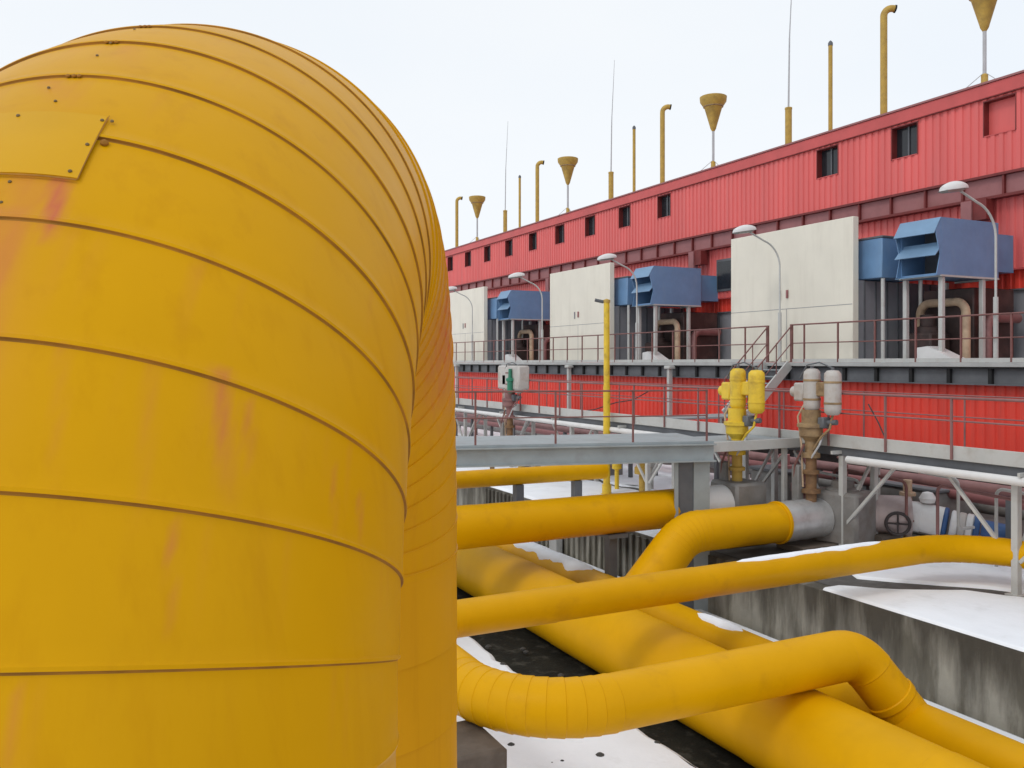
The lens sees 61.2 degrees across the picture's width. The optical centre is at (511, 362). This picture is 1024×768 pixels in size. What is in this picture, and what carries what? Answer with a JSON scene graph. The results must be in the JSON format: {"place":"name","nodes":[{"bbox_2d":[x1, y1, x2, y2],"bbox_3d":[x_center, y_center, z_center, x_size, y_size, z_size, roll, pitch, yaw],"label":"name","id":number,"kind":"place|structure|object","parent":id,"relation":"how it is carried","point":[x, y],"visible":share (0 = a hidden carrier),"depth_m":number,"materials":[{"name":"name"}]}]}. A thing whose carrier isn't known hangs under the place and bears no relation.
{"place":"outdoors","nodes":[
{"label":"outdoors","id":0,"kind":"place"},
{"bbox_2d":[0,0,1023,249],"label":"sky","id":1,"kind":"structure","parent":0,"point":[452,76],"materials":[{"name":"white"}]},
{"bbox_2d":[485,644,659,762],"bbox_3d":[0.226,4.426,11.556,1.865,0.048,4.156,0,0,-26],"label":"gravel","id":2,"kind":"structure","parent":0,"point":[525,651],"depth_m":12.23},
{"bbox_2d":[588,392,646,410],"bbox_3d":[3.429,1.490,31.592,0.040,1.059,5.309,0,0,-26],"label":"cable","id":3,"kind":"object","parent":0,"point":[618,402],"visible":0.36,"depth_m":30.71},
{"bbox_2d":[457,551,828,767],"bbox_3d":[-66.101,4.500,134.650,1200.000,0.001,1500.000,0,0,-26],"label":"ground","id":4,"kind":"structure","parent":0,"point":[543,657],"depth_m":12.69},
{"bbox_2d":[0,23,457,767],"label":"pipe bend","id":5,"kind":"object","parent":4,"relation":"on","point":[228,503],"visible":1,"depth_m":1.58,"materials":[{"name":"yellow paint"}]},
{"bbox_2d":[457,720,506,767],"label":"pipe support","id":6,"kind":"object","parent":4,"relation":"on","point":[479,746],"visible":0.33,"depth_m":7.76,"materials":[{"name":"grey concrete"}]},
{"bbox_2d":[513,484,523,500],"bbox_3d":[0.150,3.700,20.571,0.200,1.600,0.200,0,0,-26],"label":"pipe support","id":7,"kind":"object","parent":4,"relation":"on","point":[518,492],"visible":0.21,"depth_m":20.48,"materials":[{"name":"grey metal"}]},
{"bbox_2d":[457,636,696,767],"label":"snow","id":8,"kind":"structure","parent":4,"relation":"on","point":[635,748],"depth_m":9.89,"materials":[{"name":"white snow"}]},
{"bbox_2d":[455,389,716,611],"bbox_3d":[-0.966,2.492,15.495,9.020,4.016,1.890,0,0,-11],"label":"footbridge","id":9,"kind":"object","parent":4,"relation":"on","point":[691,458],"visible":0.47,"depth_m":15.26,"materials":[{"name":"grey metal"}]},
{"bbox_2d":[597,532,627,577],"bbox_3d":[1.744,3.745,15.282,0.400,1.510,0.500,0,0,-26],"label":"pipe support","id":10,"kind":"object","parent":4,"relation":"on","point":[611,554],"visible":0.36,"depth_m":15.20,"materials":[{"name":"grey metal"}]},
{"bbox_2d":[456,489,680,549],"bbox_3d":[-0.635,2.660,14.059,8.250,0.700,0.700,0,0,-26],"label":"gas pipe","id":11,"kind":"object","parent":10,"relation":"on","point":[497,524],"visible":0.52,"depth_m":14.48,"materials":[{"name":"yellow metal"}]},
{"bbox_2d":[457,546,989,767],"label":"gas header","id":12,"kind":"object","parent":4,"relation":"on","point":[814,728],"visible":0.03,"depth_m":9.42,"materials":[{"name":"yellow paint"}]},
{"bbox_2d":[457,487,1023,738],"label":"retaining wall","id":13,"kind":"structure","parent":4,"relation":"on","point":[981,680],"depth_m":12.05,"materials":[{"name":"concrete"}]},
{"bbox_2d":[497,542,1023,767],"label":"gas pipe","id":14,"kind":"object","parent":4,"relation":"on","point":[968,739],"visible":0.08,"depth_m":10.06,"materials":[{"name":"yellow paint"}]},
{"bbox_2d":[457,630,926,738],"bbox_3d":[0.683,3.533,9.345,7.307,1.203,3.286,0,0,20],"label":"gas pipe","id":15,"kind":"object","parent":14,"relation":"attached to","point":[864,667],"visible":0.64,"depth_m":8.29,"materials":[{"name":"yellow metal"}]},
{"bbox_2d":[534,542,1023,743],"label":"snow","id":16,"kind":"structure","parent":4,"relation":"on","point":[992,728],"depth_m":11.03,"materials":[{"name":"white snow"}]},
{"bbox_2d":[470,427,1023,595],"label":"concrete yard","id":17,"kind":"structure","parent":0,"point":[761,550],"depth_m":13.83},
{"bbox_2d":[458,426,515,435],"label":"snow","id":18,"kind":"structure","parent":17,"relation":"on","point":[480,432],"depth_m":41.87,"materials":[{"name":"white snow"}]},
{"bbox_2d":[456,466,660,536],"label":"snow","id":19,"kind":"structure","parent":17,"relation":"on","point":[537,491],"depth_m":23.10,"materials":[{"name":"white snow"}]},
{"bbox_2d":[571,480,581,496],"bbox_3d":[1.586,3.175,21.276,0.200,0.550,0.200,0,0,-26],"label":"pipe support","id":20,"kind":"object","parent":17,"relation":"on","point":[576,488],"visible":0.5,"depth_m":21.20,"materials":[{"name":"grey metal"}]},
{"bbox_2d":[456,464,608,488],"bbox_3d":[-1.107,2.700,19.954,7.600,0.408,0.408,0,0,-26],"label":"gas pipe","id":21,"kind":"object","parent":20,"relation":"on","point":[505,476],"visible":0.49,"depth_m":20.52,"materials":[{"name":"yellow metal"}]},
{"bbox_2d":[594,298,612,493],"bbox_3d":[2.403,0.899,22.345,0.490,5.103,0.397,0,0,-26],"label":"vent pipe","id":22,"kind":"object","parent":17,"relation":"on","point":[606,486],"visible":0.8,"depth_m":22.30,"materials":[{"name":"yellow metal"}]},
{"bbox_2d":[592,433,622,475],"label":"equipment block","id":23,"kind":"structure","parent":17,"relation":"on","point":[612,471],"depth_m":26.02,"materials":[{"name":"grey metal"}]},
{"bbox_2d":[612,464,621,488],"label":"riser pipe","id":24,"kind":"object","parent":17,"relation":"on","point":[616,467],"visible":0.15,"depth_m":23.16,"materials":[{"name":"yellow metal"}]},
{"bbox_2d":[634,463,644,490],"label":"riser pipe","id":25,"kind":"object","parent":17,"relation":"on","point":[641,480],"visible":0.34,"depth_m":22.64,"materials":[{"name":"metal"}]},
{"bbox_2d":[651,463,655,488],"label":"riser pipe","id":26,"kind":"object","parent":17,"relation":"on","point":[652,482],"visible":0.09,"depth_m":23.18,"materials":[{"name":"grey metal"}]},
{"bbox_2d":[600,464,750,489],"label":"snow","id":27,"kind":"structure","parent":17,"relation":"on","point":[663,480],"depth_m":25.29,"materials":[{"name":"white snow"}]},
{"bbox_2d":[661,414,749,478],"bbox_3d":[4.878,2.485,24.396,3.700,1.930,1.200,0,0,-26],"label":"landing","id":28,"kind":"object","parent":17,"relation":"on","point":[715,416],"visible":0.19,"depth_m":24.28,"materials":[{"name":"grey metal"}]},
{"bbox_2d":[445,70,1023,366],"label":"compressor hall","id":29,"kind":"structure","parent":17,"relation":"on","point":[888,173],"depth_m":30.62,"materials":[{"name":"red metal"}]},
{"bbox_2d":[447,256,452,271],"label":"window","id":30,"kind":"structure","parent":29,"relation":"in","point":[449,259],"depth_m":61.13,"materials":[{"name":"black glass"}]},
{"bbox_2d":[455,196,462,246],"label":"gooseneck stack","id":31,"kind":"object","parent":29,"relation":"on","point":[456,219],"visible":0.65,"depth_m":63.26,"materials":[{"name":"paint"}]},
{"bbox_2d":[465,251,470,266],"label":"window","id":32,"kind":"structure","parent":29,"relation":"in","point":[467,254],"depth_m":58.32,"materials":[{"name":"black glass"}]},
{"bbox_2d":[469,195,485,240],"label":"roof vent","id":33,"kind":"object","parent":29,"relation":"on","point":[477,201],"visible":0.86,"depth_m":59.81,"materials":[{"name":"metal"}]},
{"bbox_2d":[484,245,490,262],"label":"window","id":34,"kind":"structure","parent":29,"relation":"in","point":[487,249],"depth_m":55.51,"materials":[{"name":"black glass"}]},
{"bbox_2d":[503,127,507,231],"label":"lightning rod","id":35,"kind":"object","parent":29,"relation":"on","point":[505,220],"visible":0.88,"depth_m":55.98,"materials":[{"name":"paint"}]},
{"bbox_2d":[505,239,512,256],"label":"window","id":36,"kind":"structure","parent":29,"relation":"in","point":[508,243],"depth_m":52.68,"materials":[{"name":"black glass"}]},
{"bbox_2d":[518,175,520,226],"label":"thin stack","id":37,"kind":"object","parent":29,"relation":"on","point":[519,176],"visible":0.84,"depth_m":54.09,"materials":[{"name":"paint"}]},
{"bbox_2d":[529,232,536,251],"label":"window","id":38,"kind":"structure","parent":29,"relation":"in","point":[532,236],"depth_m":49.88,"materials":[{"name":"black glass"}]},
{"bbox_2d":[535,160,543,221],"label":"gooseneck stack","id":39,"kind":"object","parent":29,"relation":"on","point":[538,163],"visible":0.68,"depth_m":51.95,"materials":[{"name":"paint"}]},
{"bbox_2d":[555,224,564,244],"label":"window","id":40,"kind":"structure","parent":29,"relation":"in","point":[559,229],"depth_m":47.03,"materials":[{"name":"black glass"}]},
{"bbox_2d":[558,156,577,213],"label":"roof vent","id":41,"kind":"object","parent":29,"relation":"on","point":[567,164],"visible":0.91,"depth_m":48.49,"materials":[{"name":"metal"}]},
{"bbox_2d":[585,215,594,237],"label":"window","id":42,"kind":"structure","parent":29,"relation":"in","point":[590,220],"depth_m":44.23,"materials":[{"name":"black glass"}]},
{"bbox_2d":[608,60,614,198],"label":"lightning rod","id":43,"kind":"object","parent":29,"relation":"on","point":[610,184],"visible":0.89,"depth_m":44.70,"materials":[{"name":"paint"}]},
{"bbox_2d":[619,204,630,228],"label":"window","id":44,"kind":"structure","parent":29,"relation":"in","point":[625,211],"depth_m":41.36,"materials":[{"name":"black glass"}]},
{"bbox_2d":[632,126,635,191],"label":"thin stack","id":45,"kind":"object","parent":29,"relation":"on","point":[634,157],"visible":0.86,"depth_m":42.78,"materials":[{"name":"paint"}]},
{"bbox_2d":[657,193,670,218],"bbox_3d":[6.825,-6.890,38.285,0.285,1.020,0.980,0,0,-26],"label":"window","id":46,"kind":"structure","parent":29,"relation":"in","point":[663,201],"depth_m":38.57,"materials":[{"name":"black glass"}]},
{"bbox_2d":[660,104,671,182],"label":"gooseneck stack","id":47,"kind":"object","parent":29,"relation":"on","point":[664,108],"visible":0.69,"depth_m":40.64,"materials":[{"name":"paint"}]},
{"bbox_2d":[700,93,726,169],"bbox_3d":[8.798,-9.671,37.245,1.752,3.599,1.587,0,0,-26],"label":"roof vent","id":48,"kind":"object","parent":29,"relation":"on","point":[712,104],"visible":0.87,"depth_m":37.19,"materials":[{"name":"metal"}]},
{"bbox_2d":[716,258,730,291],"bbox_3d":[8.543,-3.500,34.717,0.105,1.300,1.000,0,0,-26],"label":"window","id":49,"kind":"structure","parent":29,"relation":"in","point":[723,266],"depth_m":34.73,"materials":[{"name":"grey glass"}]},
{"bbox_2d":[717,311,730,358],"bbox_3d":[8.699,-1.027,35.017,0.120,2.045,1.100,0,0,-26],"label":"door","id":50,"kind":"structure","parent":29,"relation":"in","point":[723,318],"depth_m":35.20,"materials":[{"name":"grey metal"}]},
{"bbox_2d":[785,0,791,143],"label":"lightning rod","id":51,"kind":"object","parent":29,"relation":"on","point":[788,124],"visible":0.84,"depth_m":33.34,"materials":[{"name":"paint"}]},
{"bbox_2d":[816,144,838,179],"bbox_3d":[10.963,-6.890,29.856,0.285,1.020,0.980,0,0,-26],"label":"window","id":52,"kind":"structure","parent":29,"relation":"in","point":[827,159],"depth_m":30.04,"materials":[{"name":"black glass"}]},
{"bbox_2d":[828,40,832,130],"bbox_3d":[11.590,-9.810,31.534,0.164,3.820,0.164,0,0,-26],"label":"thin stack","id":53,"kind":"object","parent":29,"relation":"on","point":[830,84],"visible":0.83,"depth_m":31.48,"materials":[{"name":"paint"}]},
{"bbox_2d":[880,5,897,113],"bbox_3d":[12.730,-10.012,29.414,0.650,4.223,0.429,0,0,6],"label":"gooseneck stack","id":54,"kind":"object","parent":29,"relation":"on","point":[886,10],"visible":0.7,"depth_m":29.32,"materials":[{"name":"paint"}]},
{"bbox_2d":[891,121,917,160],"bbox_3d":[12.342,-6.890,27.046,0.285,1.020,0.980,0,0,-26],"label":"window","id":55,"kind":"structure","parent":29,"relation":"in","point":[904,138],"depth_m":27.22,"materials":[{"name":"black glass"}]},
{"bbox_2d":[967,0,996,86],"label":"roof vent","id":56,"kind":"object","parent":29,"relation":"on","point":[984,10],"visible":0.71,"depth_m":26.03,"materials":[{"name":"metal"}]},
{"bbox_2d":[983,92,1015,137],"bbox_3d":[13.721,-6.890,24.237,0.285,1.020,0.980,0,0,-26],"label":"window","id":57,"kind":"structure","parent":29,"relation":"in","point":[999,114],"depth_m":24.38,"materials":[{"name":"red metal"}]},
{"bbox_2d":[1010,288,1023,357],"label":"door","id":58,"kind":"structure","parent":29,"relation":"in","point":[1019,292],"depth_m":24.07,"materials":[{"name":"grey metal"}]},
{"bbox_2d":[710,478,765,548],"bbox_3d":[3.907,2.850,16.288,1.830,1.200,0.800,0,0,-26],"label":"valve casing","id":59,"kind":"object","parent":17,"relation":"on","point":[731,493],"visible":0.21,"depth_m":16.07,"materials":[{"name":"white paint"}]},
{"bbox_2d":[718,362,764,480],"bbox_3d":[4.312,1.323,16.412,0.506,2.674,1.016,0,0,-26],"label":"valve actuator","id":60,"kind":"object","parent":59,"relation":"on","point":[737,389],"visible":0.86,"depth_m":16.33,"materials":[{"name":"yellow paint"}]},
{"bbox_2d":[453,362,1023,487],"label":"raised deck","id":61,"kind":"structure","parent":17,"relation":"on","point":[1004,379],"depth_m":23.78,"materials":[{"name":"metal"}]},
{"bbox_2d":[449,286,472,359],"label":"deck lamp","id":62,"kind":"object","parent":61,"relation":"on","point":[451,288],"visible":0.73,"depth_m":46.80,"materials":[{"name":"grey metal"}]},
{"bbox_2d":[450,287,545,360],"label":"filter cabin","id":63,"kind":"object","parent":61,"relation":"on","point":[484,328],"visible":0.62,"depth_m":47.51,"materials":[{"name":"beige metal"}]},
{"bbox_2d":[487,297,523,359],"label":"duct box","id":64,"kind":"object","parent":61,"relation":"on","point":[493,311],"visible":0.23,"depth_m":46.39,"materials":[{"name":"blue paint"}]},
{"bbox_2d":[496,290,549,359],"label":"air intake","id":65,"kind":"object","parent":61,"relation":"on","point":[519,305],"visible":0.71,"depth_m":45.08,"materials":[{"name":"blue metal"}]},
{"bbox_2d":[508,272,542,359],"bbox_3d":[0.649,-2.040,39.448,1.728,4.081,0.381,0,0,-23],"label":"deck lamp","id":66,"kind":"object","parent":61,"relation":"on","point":[517,275],"visible":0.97,"depth_m":39.60,"materials":[{"name":"grey metal"}]},
{"bbox_2d":[505,324,549,359],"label":"blower set","id":67,"kind":"object","parent":61,"relation":"on","point":[529,331],"visible":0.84,"depth_m":45.69,"materials":[{"name":"white paint"}]},
{"bbox_2d":[550,263,684,359],"bbox_3d":[4.554,-2.040,38.424,3.860,4.060,5.090,0,0,-26],"label":"filter cabin","id":68,"kind":"object","parent":61,"relation":"on","point":[576,309],"visible":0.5,"depth_m":36.81,"materials":[{"name":"white metal"}]},
{"bbox_2d":[597,253,637,359],"bbox_3d":[3.998,-2.040,32.626,1.728,4.081,0.381,0,0,-23],"label":"deck lamp","id":69,"kind":"object","parent":61,"relation":"on","point":[608,256],"visible":0.99,"depth_m":32.79,"materials":[{"name":"grey metal"}]},
{"bbox_2d":[614,276,659,359],"bbox_3d":[5.886,-1.745,36.271,3.365,3.490,1.270,0,0,-26],"label":"duct box","id":70,"kind":"object","parent":61,"relation":"on","point":[623,290],"visible":0.25,"depth_m":35.11,"materials":[{"name":"blue paint"}]},
{"bbox_2d":[630,266,717,359],"bbox_3d":[6.599,-1.860,34.587,3.670,3.720,1.280,0,0,-26],"label":"air intake","id":71,"kind":"object","parent":61,"relation":"on","point":[680,287],"visible":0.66,"depth_m":34.02,"materials":[{"name":"blue metal"}]},
{"bbox_2d":[642,312,720,359],"bbox_3d":[6.646,-1.002,34.627,3.350,1.996,2.350,0,0,-26],"label":"blower set","id":72,"kind":"object","parent":61,"relation":"on","point":[677,321],"visible":0.77,"depth_m":34.65,"materials":[{"name":"white paint"}]},
{"bbox_2d":[453,312,1023,361],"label":"deck railing","id":73,"kind":"object","parent":61,"relation":"on","point":[960,359],"visible":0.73,"depth_m":25.45,"materials":[{"name":"brown metal"}]},
{"bbox_2d":[722,326,791,415],"bbox_3d":[7.222,0.262,25.547,1.765,2.714,1.060,0,0,-26],"label":"stair","id":74,"kind":"object","parent":61,"relation":"on","point":[780,375],"visible":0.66,"depth_m":25.30,"materials":[{"name":"grey metal"}]},
{"bbox_2d":[732,225,781,361],"bbox_3d":[7.325,-2.040,25.849,1.728,4.081,0.381,0,0,-23],"label":"deck lamp","id":75,"kind":"object","parent":61,"relation":"on","point":[742,229],"visible":0.95,"depth_m":26.02,"materials":[{"name":"grey metal"}]},
{"bbox_2d":[731,216,937,361],"bbox_3d":[10.053,-2.040,27.221,3.860,4.060,5.090,0,0,-26],"label":"filter cabin","id":76,"kind":"object","parent":61,"relation":"on","point":[821,282],"visible":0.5,"depth_m":25.45,"materials":[{"name":"white metal"}]},
{"bbox_2d":[858,235,922,358],"bbox_3d":[11.386,-1.745,25.068,3.365,3.490,1.270,0,0,-26],"label":"duct box","id":77,"kind":"object","parent":61,"relation":"on","point":[877,256],"visible":0.46,"depth_m":23.98,"materials":[{"name":"blue paint"}]},
{"bbox_2d":[893,217,1013,357],"bbox_3d":[12.098,-1.860,23.384,3.670,3.720,1.280,0,0,-26],"label":"air intake","id":78,"kind":"object","parent":61,"relation":"on","point":[941,250],"visible":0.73,"depth_m":22.84,"materials":[{"name":"blue paint"}]},
{"bbox_2d":[909,287,1022,357],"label":"blower set","id":79,"kind":"object","parent":61,"relation":"on","point":[962,301],"visible":0.81,"depth_m":23.44,"materials":[{"name":"beige paint"}]},
{"bbox_2d":[938,181,998,357],"bbox_3d":[10.366,-2.040,19.655,1.728,4.081,0.381,0,0,-23],"label":"deck lamp","id":80,"kind":"object","parent":61,"relation":"on","point":[954,186],"visible":0.98,"depth_m":19.82,"materials":[{"name":"grey metal"}]},
{"bbox_2d":[454,376,1023,596],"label":"walkway","id":81,"kind":"structure","parent":17,"relation":"on","point":[1000,462],"depth_m":15.73,"materials":[{"name":"grey metal"}]},
{"bbox_2d":[498,362,528,435],"bbox_3d":[-0.043,1.323,27.105,0.589,2.674,1.500,0,0,-26],"label":"valve actuator","id":82,"kind":"object","parent":81,"relation":"attached to","point":[512,377],"visible":0.84,"depth_m":26.94,"materials":[{"name":"white paint"}]},
{"bbox_2d":[457,535,1023,637],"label":"gas pipe","id":83,"kind":"object","parent":81,"relation":"attached to","point":[509,611],"visible":0.52,"depth_m":11.22,"materials":[{"name":"yellow metal"}]},
{"bbox_2d":[868,404,883,435],"bbox_3d":[6.432,1.174,15.134,0.038,0.866,0.746,0,0,-10],"label":"cable","id":84,"kind":"object","parent":81,"relation":"hanging from","point":[876,419],"visible":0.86,"depth_m":15.22,"materials":[{"name":"grey metal"}]},
{"bbox_2d":[455,412,1023,538],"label":"pipe run","id":85,"kind":"object","parent":17,"relation":"on","point":[934,481],"visible":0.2,"depth_m":17.80,"materials":[{"name":"pink paint"}]},
{"bbox_2d":[455,417,1023,509],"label":"pipe run","id":86,"kind":"object","parent":17,"relation":"on","point":[975,498],"visible":0.11,"depth_m":19.22,"materials":[{"name":"red metal"}]},
{"bbox_2d":[458,421,1023,520],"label":"pipe run","id":87,"kind":"object","parent":17,"relation":"on","point":[985,509],"visible":0.12,"depth_m":21.00,"materials":[{"name":"brown metal"}]},
{"bbox_2d":[791,450,805,498],"bbox_3d":[6.036,2.635,18.113,0.383,1.630,0.383,0,0,-26],"label":"riser pipe","id":88,"kind":"object","parent":17,"relation":"on","point":[798,462],"visible":0.09,"depth_m":18.04,"materials":[{"name":"metal"}]},
{"bbox_2d":[776,479,875,551],"bbox_3d":[5.742,2.825,15.930,1.823,1.250,1.116,0,0,-26],"label":"valve casing","id":89,"kind":"object","parent":17,"relation":"on","point":[817,524],"visible":0.8,"depth_m":15.73,"materials":[{"name":"silver metal"}]},
{"bbox_2d":[626,501,793,575],"bbox_3d":[3.217,3.462,14.903,3.610,1.895,0.770,0,0,-26],"label":"gas pipe","id":90,"kind":"object","parent":89,"relation":"attached to","point":[683,540],"visible":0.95,"depth_m":14.71,"materials":[{"name":"yellow metal"}]},
{"bbox_2d":[790,362,841,501],"bbox_3d":[5.543,1.323,15.902,0.506,2.674,1.016,0,0,-26],"label":"valve actuator","id":91,"kind":"object","parent":89,"relation":"attached to","point":[810,390],"visible":0.98,"depth_m":15.83,"materials":[{"name":"grey metal"}]},
{"bbox_2d":[803,469,859,483],"bbox_3d":[6.282,2.775,17.008,0.428,1.350,1.685,0,0,-30],"label":"conduit","id":92,"kind":"object","parent":17,"relation":"on","point":[837,476],"visible":0.2,"depth_m":16.68,"materials":[{"name":"grey metal"}]},
{"bbox_2d":[833,467,913,521],"bbox_3d":[6.949,2.753,16.556,0.428,1.393,1.685,0,0,-30],"label":"pipe support","id":93,"kind":"object","parent":17,"relation":"on","point":[889,478],"visible":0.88,"depth_m":15.94,"materials":[{"name":"metal"}]},
{"bbox_2d":[455,406,1023,486],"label":"white pipe","id":94,"kind":"object","parent":93,"relation":"on","point":[1018,480],"visible":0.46,"depth_m":14.52,"materials":[{"name":"metal"}]},
{"bbox_2d":[899,479,915,537],"bbox_3d":[7.408,2.825,16.225,0.340,1.250,0.340,0,0,-26],"label":"riser pipe","id":95,"kind":"object","parent":17,"relation":"on","point":[909,484],"visible":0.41,"depth_m":16.16,"materials":[{"name":"brown metal"}]},
{"bbox_2d":[823,585,1023,651],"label":"snow","id":96,"kind":"structure","parent":17,"relation":"on","point":[995,618],"depth_m":12.00,"materials":[{"name":"white snow"}]},
{"bbox_2d":[881,473,970,535],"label":"equipment block","id":97,"kind":"structure","parent":17,"relation":"on","point":[888,487],"depth_m":17.24,"materials":[{"name":"grey metal"}]},
{"bbox_2d":[878,468,974,529],"bbox_3d":[7.525,2.680,15.836,0.428,1.539,1.685,0,0,-30],"label":"conduit","id":98,"kind":"object","parent":17,"relation":"on","point":[960,527],"visible":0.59,"depth_m":15.07,"materials":[{"name":"grey metal"}]},
{"bbox_2d":[852,562,1023,593],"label":"snow","id":99,"kind":"structure","parent":17,"relation":"on","point":[976,575],"depth_m":13.82,"materials":[{"name":"white snow"}]},
{"bbox_2d":[994,488,1023,566],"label":"conduit","id":100,"kind":"object","parent":99,"relation":"on","point":[998,491],"visible":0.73,"depth_m":14.41,"materials":[{"name":"grey metal"}]},
{"bbox_2d":[875,491,1004,540],"bbox_3d":[7.572,2.915,15.969,2.760,1.070,0.894,0,0,19],"label":"insulated pipe","id":101,"kind":"object","parent":17,"relation":"on","point":[891,521],"visible":0.63,"depth_m":15.81,"materials":[{"name":"grey metal"}]},
{"bbox_2d":[936,484,1023,534],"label":"pipe support","id":102,"kind":"object","parent":17,"relation":"on","point":[939,487],"visible":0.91,"depth_m":14.73,"materials":[{"name":"light steel paint"}]},
{"bbox_2d":[696,434,799,500],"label":"valve platform","id":103,"kind":"structure","parent":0,"point":[750,442],"depth_m":16.41,"materials":[{"name":"grey metal"}]},
{"bbox_2d":[749,454,822,503],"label":"equipment block","id":104,"kind":"structure","parent":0,"point":[756,469],"depth_m":19.04,"materials":[{"name":"grey metal"}]}
]}

